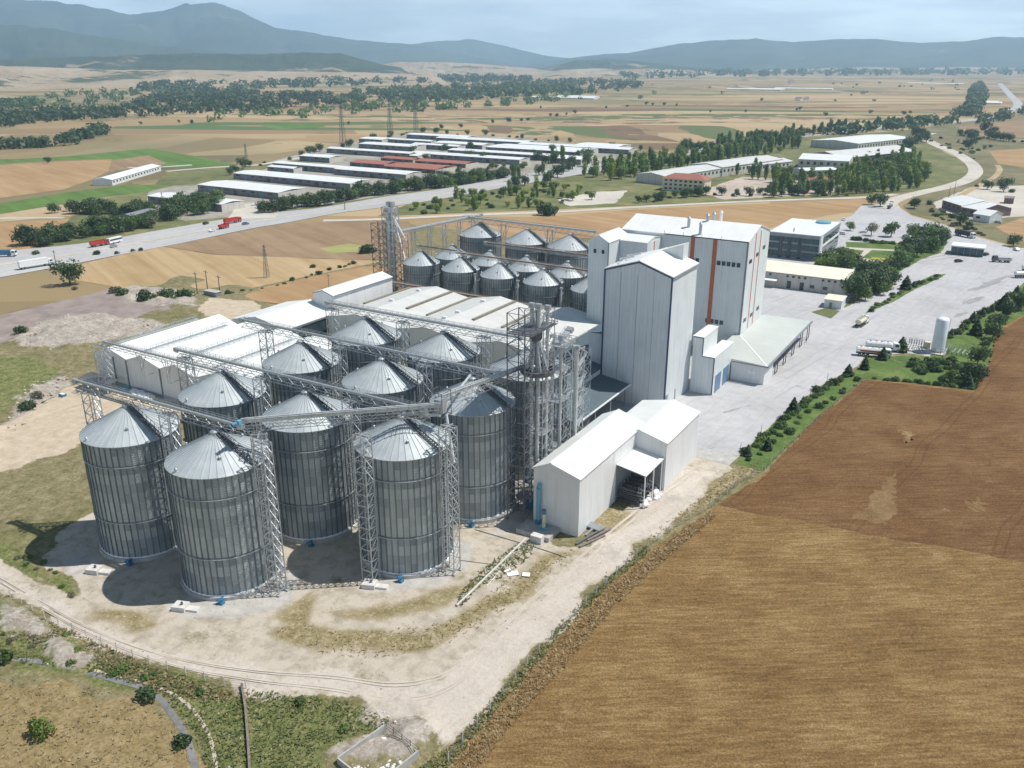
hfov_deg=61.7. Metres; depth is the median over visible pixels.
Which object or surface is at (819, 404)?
dark shrub
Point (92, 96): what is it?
wood
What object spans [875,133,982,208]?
access road
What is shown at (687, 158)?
green broadleaf tree
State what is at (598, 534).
scrap plank
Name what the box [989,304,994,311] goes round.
spruce tree
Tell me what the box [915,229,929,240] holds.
dark broadleaf tree
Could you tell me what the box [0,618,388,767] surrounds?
weeds
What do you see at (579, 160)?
estate hall
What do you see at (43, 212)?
pale field
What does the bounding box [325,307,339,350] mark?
trestle
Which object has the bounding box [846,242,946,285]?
garden lawn
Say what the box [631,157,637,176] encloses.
young poplar tree
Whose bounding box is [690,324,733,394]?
stepped block
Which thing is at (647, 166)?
young poplar tree
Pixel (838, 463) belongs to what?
brown crop field
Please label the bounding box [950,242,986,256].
gatehouse
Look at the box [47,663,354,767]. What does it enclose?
stones
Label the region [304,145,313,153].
dark broadleaf tree
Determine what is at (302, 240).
fallow field
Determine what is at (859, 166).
poplar tree
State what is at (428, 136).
estate hall
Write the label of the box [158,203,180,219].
bushy tree
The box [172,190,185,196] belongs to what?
bushy tree
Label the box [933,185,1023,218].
farmyard
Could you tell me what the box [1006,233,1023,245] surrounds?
dark broadleaf tree
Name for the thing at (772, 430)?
green shrub
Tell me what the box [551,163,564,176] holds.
dark broadleaf tree
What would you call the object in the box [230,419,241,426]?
drive unit
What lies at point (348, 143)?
dark broadleaf tree
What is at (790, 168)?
poplar tree
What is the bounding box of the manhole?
[58,393,66,397]
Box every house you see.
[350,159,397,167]
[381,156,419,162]
[384,162,456,173]
[415,158,477,167]
[662,173,712,191]
[795,97,802,100]
[807,177,827,187]
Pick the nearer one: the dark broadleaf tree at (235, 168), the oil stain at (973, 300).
the oil stain at (973, 300)
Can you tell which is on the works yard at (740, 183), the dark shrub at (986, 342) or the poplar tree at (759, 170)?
the poplar tree at (759, 170)
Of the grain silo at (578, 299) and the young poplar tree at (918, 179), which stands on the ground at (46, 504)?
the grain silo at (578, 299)
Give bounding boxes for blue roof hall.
[555,332,600,420]
[566,374,630,432]
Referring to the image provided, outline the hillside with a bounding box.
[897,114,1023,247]
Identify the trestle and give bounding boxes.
[80,388,103,424]
[92,343,118,393]
[158,411,181,555]
[176,356,195,390]
[249,431,284,584]
[251,439,289,597]
[252,375,271,438]
[258,329,274,382]
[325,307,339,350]
[331,345,348,400]
[341,397,361,540]
[352,432,382,581]
[396,320,410,366]
[416,363,432,422]
[438,423,462,576]
[476,335,490,381]
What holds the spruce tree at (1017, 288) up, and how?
on the lawn at (893, 366)
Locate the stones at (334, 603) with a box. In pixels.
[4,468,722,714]
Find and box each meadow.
[36,131,658,247]
[155,159,310,184]
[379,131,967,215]
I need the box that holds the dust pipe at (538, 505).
[535,483,540,524]
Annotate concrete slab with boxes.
[516,519,559,544]
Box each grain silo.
[79,401,182,566]
[164,427,283,605]
[178,367,268,442]
[262,338,342,406]
[262,388,359,547]
[331,314,401,378]
[341,355,423,437]
[354,414,454,582]
[403,249,439,287]
[407,330,480,421]
[430,375,516,527]
[435,243,470,287]
[441,254,479,297]
[459,221,500,261]
[472,249,508,277]
[480,260,518,299]
[490,346,567,482]
[505,227,546,266]
[508,255,545,302]
[523,267,563,307]
[547,232,588,276]
[549,259,586,306]
[570,277,587,311]
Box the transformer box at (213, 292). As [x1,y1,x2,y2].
[203,289,221,296]
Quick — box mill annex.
[619,233,660,257]
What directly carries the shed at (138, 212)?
on the verge meadow at (162, 223)
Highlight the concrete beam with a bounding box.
[456,538,526,605]
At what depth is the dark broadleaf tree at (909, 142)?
969.83 m
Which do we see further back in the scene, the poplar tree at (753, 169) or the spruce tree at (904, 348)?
the poplar tree at (753, 169)
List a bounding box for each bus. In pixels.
[106,236,122,243]
[319,200,333,204]
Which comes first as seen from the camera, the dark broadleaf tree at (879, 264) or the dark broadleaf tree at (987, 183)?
the dark broadleaf tree at (879, 264)
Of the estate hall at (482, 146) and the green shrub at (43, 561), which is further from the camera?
the estate hall at (482, 146)
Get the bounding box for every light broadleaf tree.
[412,201,419,207]
[431,196,438,204]
[458,188,466,195]
[464,198,470,205]
[467,188,474,194]
[477,193,484,202]
[530,191,536,198]
[532,198,539,204]
[540,180,547,189]
[568,190,576,198]
[587,191,595,199]
[816,258,828,265]
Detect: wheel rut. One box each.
[0,468,693,682]
[0,469,693,686]
[0,472,694,697]
[0,473,694,700]
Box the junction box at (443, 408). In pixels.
[429,387,451,418]
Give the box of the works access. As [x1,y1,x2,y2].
[228,202,278,218]
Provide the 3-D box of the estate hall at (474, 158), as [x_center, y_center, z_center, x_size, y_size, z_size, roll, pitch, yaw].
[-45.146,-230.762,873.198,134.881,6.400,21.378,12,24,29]
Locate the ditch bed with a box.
[12,657,198,767]
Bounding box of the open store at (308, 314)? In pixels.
[232,299,339,337]
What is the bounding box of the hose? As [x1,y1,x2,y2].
[475,529,566,557]
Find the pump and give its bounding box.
[539,509,548,530]
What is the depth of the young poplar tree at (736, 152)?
899.48 m
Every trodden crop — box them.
[898,428,914,442]
[965,497,987,512]
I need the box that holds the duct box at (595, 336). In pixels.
[588,323,601,364]
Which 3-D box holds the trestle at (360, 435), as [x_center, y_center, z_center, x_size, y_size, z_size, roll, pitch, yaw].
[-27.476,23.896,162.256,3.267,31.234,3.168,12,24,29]
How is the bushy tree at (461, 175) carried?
on the verge meadow at (162, 223)
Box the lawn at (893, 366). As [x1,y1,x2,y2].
[736,283,1023,470]
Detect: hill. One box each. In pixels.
[0,52,408,73]
[0,66,445,88]
[383,62,552,75]
[540,59,772,73]
[541,68,751,77]
[770,67,1023,73]
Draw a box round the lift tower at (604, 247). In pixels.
[587,227,626,322]
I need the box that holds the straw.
[451,510,715,767]
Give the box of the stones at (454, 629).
[295,550,572,656]
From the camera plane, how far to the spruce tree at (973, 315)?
332.84 m
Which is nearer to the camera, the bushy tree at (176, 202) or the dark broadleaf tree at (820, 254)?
the dark broadleaf tree at (820, 254)
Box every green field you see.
[0,148,234,167]
[0,185,163,213]
[262,123,324,129]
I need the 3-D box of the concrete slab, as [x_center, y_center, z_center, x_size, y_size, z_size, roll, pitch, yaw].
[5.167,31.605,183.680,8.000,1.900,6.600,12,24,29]
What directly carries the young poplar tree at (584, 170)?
on the grass field at (946, 168)
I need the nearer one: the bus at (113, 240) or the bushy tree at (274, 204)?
the bus at (113, 240)
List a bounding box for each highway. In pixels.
[0,160,649,276]
[687,83,1022,154]
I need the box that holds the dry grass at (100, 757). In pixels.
[0,677,192,767]
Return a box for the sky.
[42,0,1023,57]
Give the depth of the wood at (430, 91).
2459.79 m
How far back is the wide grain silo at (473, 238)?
398.26 m
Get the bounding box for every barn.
[942,195,994,212]
[960,202,1011,216]
[972,208,1002,222]
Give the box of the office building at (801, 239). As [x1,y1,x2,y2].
[767,218,840,260]
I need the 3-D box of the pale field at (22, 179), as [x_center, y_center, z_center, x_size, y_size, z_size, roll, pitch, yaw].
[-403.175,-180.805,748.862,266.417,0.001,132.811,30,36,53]
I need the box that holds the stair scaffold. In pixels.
[571,347,591,436]
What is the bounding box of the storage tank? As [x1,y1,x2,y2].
[931,317,950,351]
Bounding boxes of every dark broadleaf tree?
[48,258,85,284]
[225,166,233,173]
[229,164,239,170]
[236,156,247,167]
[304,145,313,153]
[315,143,323,151]
[345,139,353,146]
[408,145,416,151]
[463,149,474,153]
[467,141,474,148]
[510,162,520,170]
[510,175,521,186]
[519,174,529,185]
[532,150,541,159]
[533,164,544,173]
[538,154,550,162]
[542,172,550,180]
[547,170,553,178]
[549,150,558,162]
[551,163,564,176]
[565,162,573,169]
[567,155,578,168]
[575,150,581,155]
[580,148,594,154]
[582,152,592,164]
[635,196,642,202]
[643,194,651,201]
[652,192,663,200]
[659,190,666,199]
[671,190,678,196]
[679,189,686,197]
[680,138,691,147]
[684,187,690,197]
[689,142,702,148]
[695,185,704,194]
[702,184,710,194]
[716,186,726,194]
[734,188,739,195]
[743,186,754,194]
[755,186,765,193]
[778,188,785,195]
[812,186,822,195]
[816,251,831,264]
[829,245,844,250]
[834,186,841,194]
[837,253,851,267]
[839,276,869,300]
[847,272,870,288]
[848,251,863,262]
[854,259,874,272]
[861,268,886,287]
[861,271,882,288]
[865,195,875,204]
[867,269,891,289]
[873,260,888,269]
[874,192,889,205]
[875,265,890,274]
[884,254,908,269]
[884,259,899,267]
[884,268,902,287]
[894,245,914,256]
[898,235,917,246]
[902,138,914,147]
[902,242,918,255]
[905,135,918,144]
[908,124,919,130]
[909,196,921,208]
[910,234,930,251]
[910,235,928,255]
[911,126,922,135]
[913,132,925,143]
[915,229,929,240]
[922,131,931,141]
[922,221,943,230]
[925,226,951,249]
[944,369,957,381]
[953,364,968,377]
[954,211,969,223]
[958,360,990,381]
[962,137,977,148]
[966,130,977,138]
[967,344,993,363]
[980,120,993,130]
[981,179,994,187]
[984,130,992,136]
[984,313,1006,328]
[984,320,1004,338]
[988,125,998,131]
[996,176,1014,191]
[996,298,1015,315]
[1003,132,1015,141]
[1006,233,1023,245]
[1007,291,1023,307]
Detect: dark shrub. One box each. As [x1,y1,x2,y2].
[0,649,14,663]
[12,325,28,332]
[16,399,35,410]
[115,287,128,295]
[134,685,156,704]
[135,289,153,301]
[156,288,173,297]
[172,732,193,749]
[174,288,194,296]
[294,696,304,706]
[359,244,374,253]
[535,202,555,215]
[773,421,785,428]
[774,420,787,427]
[776,415,787,420]
[783,427,795,435]
[800,398,809,405]
[809,393,818,398]
[812,385,822,391]
[814,402,824,407]
[828,378,840,384]
[839,389,845,394]
[853,376,861,380]
[890,376,900,381]
[906,360,915,367]
[913,378,924,384]
[917,368,927,374]
[924,356,936,362]
[927,361,941,367]
[929,365,941,372]
[932,380,942,386]
[945,356,958,361]
[945,360,956,365]
[948,213,955,217]
[953,328,962,334]
[959,324,969,329]
[961,319,970,324]
[962,225,970,229]
[979,339,990,345]
[982,306,990,313]
[997,314,1008,320]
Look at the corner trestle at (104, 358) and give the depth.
260.49 m
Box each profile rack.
[617,482,641,506]
[622,480,643,502]
[625,477,647,498]
[628,474,650,496]
[631,472,651,492]
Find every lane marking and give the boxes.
[1,165,597,258]
[1,169,588,266]
[4,170,600,275]
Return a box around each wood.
[0,82,268,107]
[0,96,40,108]
[0,103,124,126]
[0,135,50,149]
[36,121,111,146]
[112,86,346,117]
[129,72,532,92]
[206,91,581,121]
[330,80,584,104]
[525,77,643,94]
[619,66,1023,78]
[638,79,959,100]
[795,80,989,135]
[933,104,1023,125]
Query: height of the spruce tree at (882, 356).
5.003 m
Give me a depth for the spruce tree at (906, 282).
378.92 m
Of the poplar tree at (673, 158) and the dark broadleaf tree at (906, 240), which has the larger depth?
the poplar tree at (673, 158)
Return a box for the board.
[506,571,518,575]
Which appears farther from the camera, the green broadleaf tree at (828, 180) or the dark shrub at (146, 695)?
the green broadleaf tree at (828, 180)
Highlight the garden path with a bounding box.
[846,247,893,256]
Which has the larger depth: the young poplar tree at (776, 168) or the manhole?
the young poplar tree at (776, 168)
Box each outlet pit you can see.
[85,564,112,575]
[171,600,200,612]
[361,578,388,589]
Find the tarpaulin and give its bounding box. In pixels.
[587,521,604,531]
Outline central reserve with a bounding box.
[0,168,589,265]
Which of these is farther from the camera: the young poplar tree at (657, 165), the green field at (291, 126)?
the green field at (291, 126)
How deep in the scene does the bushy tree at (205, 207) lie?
564.05 m
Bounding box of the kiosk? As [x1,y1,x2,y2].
[824,293,846,308]
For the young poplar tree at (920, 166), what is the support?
on the grass field at (946, 168)
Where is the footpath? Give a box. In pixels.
[37,658,217,767]
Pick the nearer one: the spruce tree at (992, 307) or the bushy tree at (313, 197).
the spruce tree at (992, 307)
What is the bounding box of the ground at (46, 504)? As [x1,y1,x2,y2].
[0,224,1022,767]
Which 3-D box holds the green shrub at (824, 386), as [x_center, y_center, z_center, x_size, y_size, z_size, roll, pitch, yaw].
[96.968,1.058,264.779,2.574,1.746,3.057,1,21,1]
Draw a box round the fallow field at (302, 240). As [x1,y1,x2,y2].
[165,221,409,259]
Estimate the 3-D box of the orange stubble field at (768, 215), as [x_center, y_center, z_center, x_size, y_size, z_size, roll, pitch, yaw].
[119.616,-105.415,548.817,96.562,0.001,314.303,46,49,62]
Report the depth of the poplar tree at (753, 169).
731.34 m
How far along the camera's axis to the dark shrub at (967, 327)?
323.35 m
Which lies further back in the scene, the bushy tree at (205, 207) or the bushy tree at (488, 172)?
the bushy tree at (488, 172)
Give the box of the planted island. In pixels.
[866,274,944,312]
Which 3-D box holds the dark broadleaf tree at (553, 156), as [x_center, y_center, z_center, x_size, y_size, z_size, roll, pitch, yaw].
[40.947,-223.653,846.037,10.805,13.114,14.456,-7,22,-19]
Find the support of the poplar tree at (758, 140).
on the grass field at (946, 168)
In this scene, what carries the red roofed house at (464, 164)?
on the estate ground at (346, 161)
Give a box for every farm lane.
[0,217,64,218]
[128,165,189,167]
[167,153,333,171]
[958,165,1002,195]
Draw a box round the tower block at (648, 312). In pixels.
[600,242,698,404]
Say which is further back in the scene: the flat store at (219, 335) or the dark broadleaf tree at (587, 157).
the dark broadleaf tree at (587, 157)
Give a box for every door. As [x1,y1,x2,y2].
[714,371,720,392]
[722,364,728,384]
[786,281,790,288]
[799,282,803,289]
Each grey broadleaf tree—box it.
[26,227,39,243]
[147,216,157,227]
[865,222,879,235]
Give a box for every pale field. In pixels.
[0,159,111,197]
[0,202,82,221]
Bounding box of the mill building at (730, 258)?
[622,210,770,345]
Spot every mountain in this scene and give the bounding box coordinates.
[0,0,519,66]
[0,24,231,58]
[412,39,566,66]
[523,37,1023,69]
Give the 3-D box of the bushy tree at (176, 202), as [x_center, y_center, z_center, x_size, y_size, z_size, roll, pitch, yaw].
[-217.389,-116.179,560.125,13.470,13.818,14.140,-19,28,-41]
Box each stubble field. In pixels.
[65,247,381,288]
[245,263,403,303]
[450,199,864,237]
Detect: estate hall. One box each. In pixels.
[148,192,244,211]
[197,180,306,198]
[233,170,370,188]
[267,165,301,173]
[273,161,353,172]
[299,154,342,162]
[326,147,413,156]
[334,166,421,178]
[358,137,387,142]
[358,142,425,150]
[382,137,435,143]
[406,133,477,139]
[409,153,431,158]
[412,142,465,150]
[412,151,529,164]
[433,141,494,149]
[435,136,494,141]
[448,148,559,160]
[456,137,535,144]
[486,144,597,155]
[518,142,637,153]
[550,155,592,164]
[575,142,630,146]
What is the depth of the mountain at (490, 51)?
15515.02 m
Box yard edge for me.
[591,413,739,464]
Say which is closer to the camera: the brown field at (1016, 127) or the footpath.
the footpath
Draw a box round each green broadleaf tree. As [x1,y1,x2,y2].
[92,220,104,234]
[96,224,107,234]
[122,215,137,230]
[130,214,142,228]
[142,214,150,226]
[187,202,201,214]
[298,194,308,206]
[351,189,358,199]
[431,204,440,212]
[470,175,477,182]
[477,169,485,181]
[497,186,508,196]
[512,185,521,194]
[551,181,559,188]
[588,165,599,176]
[615,165,628,178]
[663,156,668,163]
[684,155,692,165]
[702,154,707,161]
[765,183,773,194]
[792,173,799,180]
[813,256,824,264]
[823,178,832,188]
[823,255,840,267]
[827,251,838,257]
[836,248,850,254]
[842,259,855,268]
[846,221,854,229]
[849,255,857,267]
[859,287,872,299]
[864,173,875,181]
[867,182,875,192]
[871,258,885,264]
[871,281,889,293]
[872,180,881,190]
[882,221,900,236]
[886,265,899,275]
[893,248,911,267]
[893,249,914,265]
[905,223,919,234]
[920,168,931,180]
[924,224,939,231]
[927,235,941,251]
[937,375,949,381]
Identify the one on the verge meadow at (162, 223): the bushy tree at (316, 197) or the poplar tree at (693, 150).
the bushy tree at (316, 197)
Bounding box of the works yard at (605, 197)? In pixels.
[558,190,626,205]
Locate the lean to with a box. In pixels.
[615,447,663,508]
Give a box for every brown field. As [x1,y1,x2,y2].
[109,155,166,170]
[959,119,1023,137]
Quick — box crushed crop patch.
[849,474,897,523]
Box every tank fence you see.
[905,337,949,355]
[948,344,975,355]
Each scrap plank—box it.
[575,530,598,544]
[578,534,605,546]
[587,527,611,540]
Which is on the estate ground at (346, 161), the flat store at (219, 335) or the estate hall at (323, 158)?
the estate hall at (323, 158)
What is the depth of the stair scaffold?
204.15 m
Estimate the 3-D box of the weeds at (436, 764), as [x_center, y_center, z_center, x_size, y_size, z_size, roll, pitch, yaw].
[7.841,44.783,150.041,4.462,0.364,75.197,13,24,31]
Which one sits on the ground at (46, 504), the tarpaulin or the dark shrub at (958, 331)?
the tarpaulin
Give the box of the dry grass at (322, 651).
[275,548,573,656]
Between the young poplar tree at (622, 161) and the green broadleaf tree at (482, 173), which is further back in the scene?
the young poplar tree at (622, 161)
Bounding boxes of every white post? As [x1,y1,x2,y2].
[473,273,476,297]
[516,280,519,301]
[560,287,562,306]
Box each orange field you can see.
[0,219,68,249]
[989,148,1023,166]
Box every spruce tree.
[743,444,752,456]
[762,437,772,450]
[786,397,799,414]
[842,364,852,376]
[859,356,870,369]
[877,346,888,360]
[895,336,909,352]
[899,275,912,289]
[960,373,974,389]
[968,311,977,321]
[969,319,983,335]
[980,308,985,316]
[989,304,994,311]
[994,293,1010,310]
[1012,285,1020,292]
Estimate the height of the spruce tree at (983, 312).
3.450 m
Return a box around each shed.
[92,164,160,185]
[121,208,155,217]
[532,409,643,536]
[627,399,700,489]
[1004,196,1014,203]
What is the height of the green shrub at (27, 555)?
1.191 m
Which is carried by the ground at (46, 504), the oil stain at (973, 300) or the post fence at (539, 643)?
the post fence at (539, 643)
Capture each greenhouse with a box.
[531,96,597,98]
[557,95,599,97]
[727,88,782,89]
[775,87,833,89]
[908,83,963,83]
[983,101,1001,103]
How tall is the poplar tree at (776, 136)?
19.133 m
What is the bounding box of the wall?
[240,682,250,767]
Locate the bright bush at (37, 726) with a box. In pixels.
[26,716,57,742]
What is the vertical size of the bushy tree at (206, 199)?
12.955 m
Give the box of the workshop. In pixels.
[764,260,854,294]
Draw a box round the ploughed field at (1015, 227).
[996,218,1023,240]
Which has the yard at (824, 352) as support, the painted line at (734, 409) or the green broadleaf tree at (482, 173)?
the painted line at (734, 409)
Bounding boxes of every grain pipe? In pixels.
[402,412,440,416]
[445,414,454,462]
[447,374,470,404]
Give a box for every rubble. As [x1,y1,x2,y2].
[0,377,67,438]
[26,314,160,349]
[379,711,397,737]
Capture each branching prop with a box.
[135,353,152,376]
[161,360,178,383]
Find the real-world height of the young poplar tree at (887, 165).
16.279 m
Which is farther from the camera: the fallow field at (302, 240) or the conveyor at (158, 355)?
the fallow field at (302, 240)
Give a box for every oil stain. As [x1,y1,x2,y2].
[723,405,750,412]
[954,312,967,316]
[962,296,984,303]
[967,281,1001,290]
[983,275,1013,283]
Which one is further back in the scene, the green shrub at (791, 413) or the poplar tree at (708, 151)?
the poplar tree at (708, 151)
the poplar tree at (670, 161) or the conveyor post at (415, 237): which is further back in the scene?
the poplar tree at (670, 161)
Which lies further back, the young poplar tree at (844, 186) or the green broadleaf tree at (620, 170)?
the green broadleaf tree at (620, 170)
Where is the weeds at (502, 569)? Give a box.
[455,541,533,605]
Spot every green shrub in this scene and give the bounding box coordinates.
[22,553,32,557]
[40,559,47,564]
[62,631,71,637]
[65,659,77,666]
[73,646,81,652]
[107,670,118,676]
[113,662,131,674]
[139,673,147,681]
[194,686,204,695]
[337,723,347,733]
[752,441,761,447]
[755,436,766,442]
[769,428,778,434]
[787,410,796,415]
[798,403,807,408]
[822,384,829,390]
[914,362,927,369]
[943,365,953,369]
[948,382,957,387]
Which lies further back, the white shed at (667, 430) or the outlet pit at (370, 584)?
the white shed at (667, 430)
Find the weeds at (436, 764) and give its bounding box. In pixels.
[420,544,650,767]
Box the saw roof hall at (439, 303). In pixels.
[328,286,600,375]
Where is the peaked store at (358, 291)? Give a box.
[312,271,392,310]
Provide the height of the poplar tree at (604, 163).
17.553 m
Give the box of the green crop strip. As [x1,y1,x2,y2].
[320,244,361,252]
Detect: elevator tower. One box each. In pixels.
[370,201,408,291]
[506,302,584,521]
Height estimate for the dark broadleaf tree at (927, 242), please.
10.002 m
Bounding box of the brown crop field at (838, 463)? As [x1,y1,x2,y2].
[718,317,1023,562]
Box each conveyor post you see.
[409,231,417,254]
[424,228,432,255]
[440,224,447,247]
[455,221,462,246]
[498,224,509,256]
[543,229,556,268]
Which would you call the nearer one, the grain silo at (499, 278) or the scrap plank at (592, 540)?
the scrap plank at (592, 540)
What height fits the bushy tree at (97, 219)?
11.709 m
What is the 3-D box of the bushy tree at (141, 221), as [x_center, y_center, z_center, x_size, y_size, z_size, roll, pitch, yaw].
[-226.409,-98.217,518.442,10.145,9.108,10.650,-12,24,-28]
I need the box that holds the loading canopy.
[727,314,812,384]
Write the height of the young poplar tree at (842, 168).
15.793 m
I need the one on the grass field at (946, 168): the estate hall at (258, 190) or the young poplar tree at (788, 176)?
the young poplar tree at (788, 176)
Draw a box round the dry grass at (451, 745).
[438,459,762,762]
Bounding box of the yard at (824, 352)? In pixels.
[580,204,1023,463]
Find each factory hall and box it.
[636,164,721,184]
[691,155,782,175]
[748,158,792,172]
[793,167,836,175]
[797,153,853,167]
[810,134,908,149]
[812,145,916,162]
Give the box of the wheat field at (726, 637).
[450,315,1023,767]
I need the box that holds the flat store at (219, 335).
[94,314,331,403]
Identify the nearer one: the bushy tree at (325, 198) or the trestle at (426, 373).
the trestle at (426, 373)
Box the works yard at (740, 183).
[706,177,835,199]
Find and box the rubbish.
[352,737,401,767]
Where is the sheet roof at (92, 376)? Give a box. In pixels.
[79,372,118,386]
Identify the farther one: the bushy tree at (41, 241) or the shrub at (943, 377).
the bushy tree at (41, 241)
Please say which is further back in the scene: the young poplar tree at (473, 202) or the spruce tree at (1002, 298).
the young poplar tree at (473, 202)
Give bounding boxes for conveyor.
[71,376,247,436]
[102,339,237,374]
[173,346,428,420]
[238,316,504,382]
[240,402,440,432]
[324,299,523,345]
[392,280,586,312]
[395,213,482,233]
[416,243,458,252]
[435,365,523,405]
[455,250,587,273]
[462,215,597,236]
[484,241,588,258]
[549,326,573,363]
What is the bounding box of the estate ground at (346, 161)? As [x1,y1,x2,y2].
[147,132,626,220]
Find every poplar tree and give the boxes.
[453,184,458,198]
[470,194,477,209]
[507,179,512,193]
[511,164,516,175]
[515,192,521,207]
[520,188,525,198]
[526,196,530,207]
[533,175,538,189]
[551,186,556,196]
[560,149,565,163]
[582,161,586,174]
[592,155,599,167]
[600,156,607,174]
[607,162,613,180]
[612,160,615,175]
[615,156,619,170]
[617,158,624,174]
[619,151,624,159]
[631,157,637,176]
[639,157,646,172]
[644,158,648,171]
[648,146,652,158]
[650,152,655,170]
[654,157,660,170]
[659,156,663,169]
[668,156,671,168]
[672,153,675,166]
[675,153,680,167]
[679,156,684,166]
[684,142,688,154]
[690,148,695,162]
[692,152,696,163]
[697,152,701,162]
[705,146,710,161]
[709,149,714,160]
[716,146,722,160]
[720,146,724,159]
[727,130,731,139]
[727,143,732,158]
[734,143,739,156]
[735,163,739,173]
[742,142,747,156]
[746,143,750,155]
[751,145,755,155]
[751,163,755,178]
[754,130,758,141]
[755,144,758,154]
[756,137,760,150]
[756,163,761,179]
[763,144,767,154]
[764,163,768,179]
[768,138,774,153]
[769,179,778,196]
[771,164,774,178]
[772,162,781,180]
[774,131,778,146]
[775,169,780,178]
[778,132,783,145]
[779,170,786,191]
[782,138,786,148]
[785,172,790,181]
[785,178,793,194]
[787,164,793,177]
[790,135,794,148]
[797,134,801,148]
[798,168,803,179]
[798,170,807,189]
[804,179,811,192]
[808,166,815,176]
[809,171,815,176]
[812,124,815,134]
[817,170,824,178]
[819,121,823,133]
[820,179,826,195]
[826,168,834,179]
[828,179,833,194]
[834,170,841,185]
[839,166,845,183]
[841,179,847,194]
[844,162,849,171]
[845,171,852,190]
[848,175,855,191]
[849,162,855,176]
[852,175,862,193]
[855,162,861,171]
[860,163,868,178]
[863,177,868,193]
[879,169,887,182]
[881,175,888,190]
[884,160,891,169]
[885,173,891,186]
[888,153,894,160]
[889,165,897,184]
[889,175,897,191]
[896,153,901,162]
[896,178,901,190]
[902,166,907,182]
[903,166,911,183]
[907,169,913,183]
[907,174,913,188]
[911,146,916,156]
[914,171,922,187]
[917,150,922,159]
[918,163,922,171]
[924,161,930,169]
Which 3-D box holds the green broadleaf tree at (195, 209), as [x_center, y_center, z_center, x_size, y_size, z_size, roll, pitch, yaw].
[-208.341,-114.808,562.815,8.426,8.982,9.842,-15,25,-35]
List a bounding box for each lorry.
[0,249,16,256]
[17,257,53,268]
[89,239,108,246]
[218,222,228,228]
[223,217,241,223]
[855,315,868,327]
[856,344,891,358]
[865,339,900,352]
[954,229,975,238]
[991,255,1011,262]
[1014,270,1023,277]
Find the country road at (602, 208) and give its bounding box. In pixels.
[323,194,896,220]
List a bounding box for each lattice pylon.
[262,245,269,276]
[337,106,345,144]
[387,98,393,135]
[413,99,418,132]
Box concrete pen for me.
[337,721,419,767]
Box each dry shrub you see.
[6,636,15,641]
[28,643,36,648]
[29,391,43,398]
[108,286,121,293]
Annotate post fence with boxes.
[1,588,246,687]
[447,466,762,761]
[765,377,864,467]
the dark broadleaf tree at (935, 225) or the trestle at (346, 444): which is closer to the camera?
the trestle at (346, 444)
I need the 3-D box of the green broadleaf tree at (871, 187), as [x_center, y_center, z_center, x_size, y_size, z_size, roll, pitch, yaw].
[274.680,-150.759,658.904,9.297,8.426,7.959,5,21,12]
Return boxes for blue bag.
[119,384,130,391]
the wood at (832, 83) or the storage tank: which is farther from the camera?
the wood at (832, 83)
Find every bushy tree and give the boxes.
[9,224,36,245]
[13,224,35,243]
[20,236,36,244]
[32,226,57,244]
[34,233,51,245]
[40,221,59,240]
[45,202,61,212]
[55,229,70,240]
[58,222,77,234]
[61,228,75,240]
[65,199,80,213]
[75,223,93,237]
[76,198,91,213]
[78,214,104,234]
[85,199,99,212]
[85,216,105,233]
[92,204,103,214]
[94,197,104,204]
[98,216,114,233]
[100,199,117,213]
[106,215,127,233]
[107,206,120,216]
[118,204,129,214]
[120,215,133,229]
[124,200,145,211]
[130,197,144,206]
[136,215,144,227]
[139,212,156,226]
[141,209,158,220]
[143,202,157,210]
[154,203,174,216]
[157,196,170,206]
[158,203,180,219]
[170,195,190,214]
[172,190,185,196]
[180,196,192,211]
[182,195,195,203]
[193,192,214,206]
[194,198,211,213]
[206,189,225,197]
[208,196,222,207]
[255,199,271,212]
[266,198,284,211]
[276,197,288,209]
[277,198,290,209]
[286,193,302,207]
[300,192,314,205]
[307,194,319,206]
[314,192,327,203]
[316,191,328,205]
[322,189,336,201]
[334,188,347,201]
[338,186,351,199]
[350,179,368,196]
[352,187,361,197]
[361,185,370,195]
[371,182,385,195]
[379,183,389,194]
[385,180,399,191]
[389,176,403,188]
[389,182,401,192]
[402,178,412,190]
[409,175,423,189]
[422,173,432,187]
[429,174,441,186]
[431,176,445,187]
[443,177,451,186]
[455,170,469,184]
[467,168,479,182]
[482,168,493,179]
[494,169,502,178]
[790,182,806,194]
[810,178,827,193]
[866,164,875,175]
[874,166,883,177]
[886,154,897,163]

